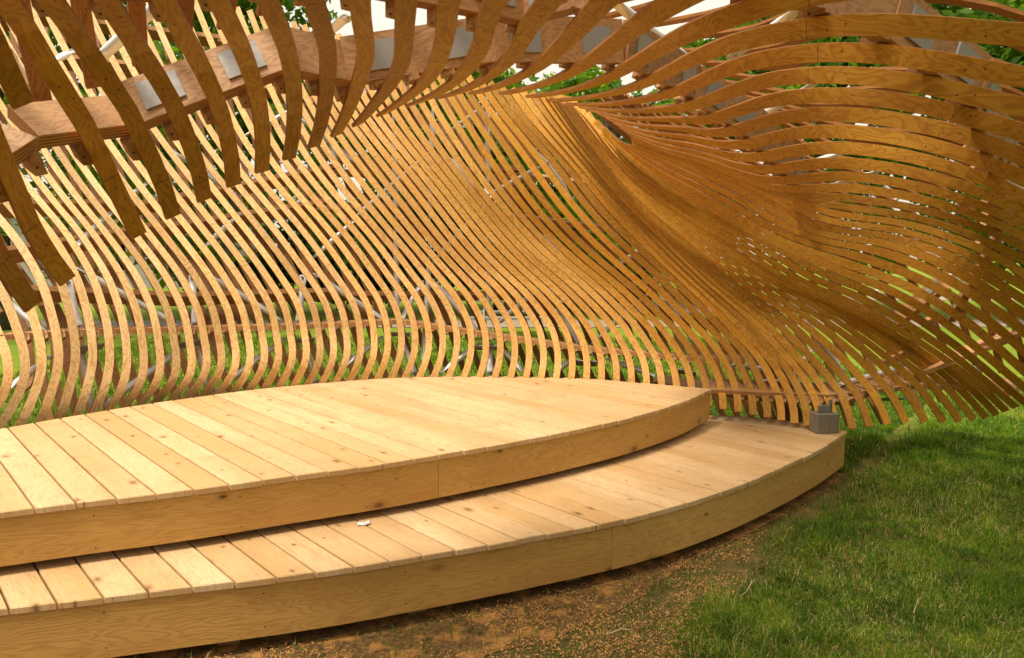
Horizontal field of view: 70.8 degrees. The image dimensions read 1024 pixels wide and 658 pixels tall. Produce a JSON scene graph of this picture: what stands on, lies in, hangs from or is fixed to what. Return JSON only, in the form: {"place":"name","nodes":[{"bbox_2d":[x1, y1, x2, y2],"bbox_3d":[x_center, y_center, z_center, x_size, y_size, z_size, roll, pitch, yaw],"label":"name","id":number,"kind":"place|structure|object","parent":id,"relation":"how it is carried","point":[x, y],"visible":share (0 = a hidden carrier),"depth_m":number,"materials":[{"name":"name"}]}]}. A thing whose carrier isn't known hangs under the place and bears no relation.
{"place":"outdoors","nodes":[
{"label":"outdoors","id":0,"kind":"place"},
{"bbox_2d":[0,333,1023,657],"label":"grass","id":1,"kind":"structure","parent":0,"point":[986,465],"depth_m":4.07,"materials":[{"name":"green plant"}]},
{"bbox_2d":[0,260,1023,657],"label":"ground","id":2,"kind":"structure","parent":0,"point":[734,568],"depth_m":4.18,"materials":[{"name":"green plant"}]},
{"bbox_2d":[7,209,274,287],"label":"building","id":3,"kind":"structure","parent":2,"relation":"on","point":[17,229],"depth_m":32.93,"materials":[{"name":"stone"}]},
{"bbox_2d":[0,0,291,330],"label":"tree","id":4,"kind":"object","parent":2,"relation":"on","point":[4,320],"visible":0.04,"depth_m":15.40,"materials":[{"name":"green plant"}]},
{"bbox_2d":[36,0,378,320],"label":"tree","id":5,"kind":"object","parent":2,"relation":"on","point":[245,6],"visible":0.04,"depth_m":16.54,"materials":[{"name":"green plant"}]},
{"bbox_2d":[169,242,262,291],"bbox_3d":[-8.214,-1.607,20.967,3.114,2.083,2.283,0,6,0],"label":"bush","id":6,"kind":"object","parent":2,"relation":"on","point":[236,264],"visible":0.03,"depth_m":20.60,"materials":[{"name":"green plant"}]},
{"bbox_2d":[244,222,345,312],"bbox_3d":[-5.922,-1.751,19.880,2.931,2.603,2.174,3,7,29],"label":"bush","id":7,"kind":"object","parent":2,"relation":"on","point":[280,265],"visible":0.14,"depth_m":19.58,"materials":[{"name":"green plant"}]},
{"bbox_2d":[297,224,425,309],"bbox_3d":[-3.892,-1.783,19.323,3.873,2.787,2.213,2,6,14],"label":"bush","id":8,"kind":"object","parent":2,"relation":"on","point":[371,279],"visible":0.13,"depth_m":18.88,"materials":[{"name":"green plant"}]},
{"bbox_2d":[288,81,484,302],"bbox_3d":[-3.142,-3.714,19.322,5.812,6.607,5.870,-2,7,-18],"label":"tree","id":9,"kind":"object","parent":2,"relation":"on","point":[324,217],"visible":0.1,"depth_m":17.56,"materials":[{"name":"green plant"}]},
{"bbox_2d":[387,212,496,286],"bbox_3d":[-1.819,-1.816,18.763,3.484,2.974,2.110,1,6,13],"label":"bush","id":10,"kind":"object","parent":2,"relation":"on","point":[426,254],"visible":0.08,"depth_m":18.32,"materials":[{"name":"green plant"}]},
{"bbox_2d":[112,472,843,657],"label":"bare soil","id":11,"kind":"structure","parent":2,"relation":"on","point":[345,633],"depth_m":3.33,"materials":[{"name":"brown soil"}]},
{"bbox_2d":[0,415,846,657],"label":"platform","id":12,"kind":"structure","parent":11,"relation":"on","point":[713,476],"depth_m":3.43,"materials":[{"name":"brown wood"}]},
{"bbox_2d":[0,376,711,566],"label":"platform","id":13,"kind":"structure","parent":12,"relation":"on","point":[165,472],"depth_m":4.09,"materials":[{"name":"brown wood"}]},
{"bbox_2d":[357,520,369,524],"bbox_3d":[-0.754,0.983,3.655,0.064,0.010,0.048,-2,6,-14],"label":"paper wrapper","id":14,"kind":"object","parent":12,"relation":"on","point":[364,523],"visible":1,"depth_m":3.65,"materials":[{"name":"white paper"}]},
{"bbox_2d":[809,399,838,433],"bbox_3d":[2.384,0.662,5.494,0.176,0.250,0.120,-1,6,-7],"label":"concrete footing","id":15,"kind":"object","parent":12,"relation":"on","point":[823,419],"visible":1,"depth_m":5.45,"materials":[{"name":"grey concrete"}]},
{"bbox_2d":[180,470,843,657],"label":"wood shavings","id":16,"kind":"object","parent":11,"relation":"on","point":[554,645],"visible":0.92,"depth_m":3.30},
{"bbox_2d":[389,65,597,309],"bbox_3d":[-0.507,-4.058,19.804,6.741,7.643,5.916,0,6,0],"label":"tree","id":17,"kind":"object","parent":2,"relation":"on","point":[506,74],"visible":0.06,"depth_m":18.57,"materials":[{"name":"green plant"}]},
{"bbox_2d":[434,207,559,309],"bbox_3d":[-0.391,-1.810,18.712,3.528,2.975,1.956,1,6,9],"label":"bush","id":18,"kind":"object","parent":2,"relation":"on","point":[466,286],"visible":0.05,"depth_m":18.37,"materials":[{"name":"green plant"}]},
{"bbox_2d":[0,0,1023,429],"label":"timber pavilion","id":19,"kind":"structure","parent":2,"relation":"on","point":[654,208],"depth_m":5.37,"materials":[{"name":"brown wood"}]},
{"bbox_2d":[470,300,562,324],"bbox_3d":[0.158,-0.215,14.262,1.900,0.771,1.620,0,6,0],"label":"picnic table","id":20,"kind":"object","parent":2,"relation":"on","point":[484,312],"visible":0.11,"depth_m":13.81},
{"bbox_2d":[29,155,1023,283],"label":"distant woods","id":21,"kind":"object","parent":2,"relation":"on","point":[297,233],"visible":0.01,"depth_m":38.52,"materials":[{"name":"green plant"}]},
{"bbox_2d":[534,224,607,314],"bbox_3d":[1.228,-1.770,19.477,2.952,3.064,1.880,0,6,0],"label":"bush","id":22,"kind":"object","parent":2,"relation":"on","point":[566,306],"visible":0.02,"depth_m":19.36,"materials":[{"name":"green plant"}]},
{"bbox_2d":[445,65,738,311],"bbox_3d":[2.204,-3.848,19.976,8.530,6.779,6.959,0,6,0],"label":"tree","id":23,"kind":"object","parent":2,"relation":"on","point":[586,75],"visible":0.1,"depth_m":17.89,"materials":[{"name":"green plant"}]},
{"bbox_2d":[606,262,653,309],"bbox_3d":[2.782,-1.505,20.544,2.789,1.972,1.541,0,6,0],"label":"bush","id":24,"kind":"object","parent":2,"relation":"on","point":[637,275],"visible":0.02,"depth_m":20.47,"materials":[{"name":"green plant"}]},
{"bbox_2d":[620,43,844,256],"bbox_3d":[6.145,-5.388,24.390,9.015,8.838,9.785,0,6,0],"label":"tree","id":25,"kind":"object","parent":2,"relation":"on","point":[666,101],"depth_m":22.05,"materials":[{"name":"green plant"}]},
{"bbox_2d":[681,0,1023,314],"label":"tree","id":26,"kind":"object","parent":2,"relation":"on","point":[945,11],"visible":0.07,"depth_m":17.07,"materials":[{"name":"green plant"}]},
{"bbox_2d":[861,0,1023,264],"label":"tree","id":27,"kind":"object","parent":2,"relation":"on","point":[1008,54],"visible":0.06,"depth_m":16.90,"materials":[{"name":"green plant"}]},
{"bbox_2d":[12,297,1013,300],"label":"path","id":28,"kind":"structure","parent":0,"point":[941,298],"depth_m":25.40,"materials":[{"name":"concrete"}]},
{"bbox_2d":[8,0,1017,258],"label":"sky","id":29,"kind":"structure","parent":0,"point":[380,22],"materials":[{"name":"white"}]},
{"bbox_2d":[26,320,1023,327],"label":"path","id":30,"kind":"structure","parent":0,"point":[489,323],"depth_m":16.79,"materials":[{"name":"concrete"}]},
{"bbox_2d":[614,303,883,312],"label":"pavement","id":31,"kind":"structure","parent":0,"point":[711,312],"depth_m":21.39,"materials":[{"name":"concrete"}]}
]}

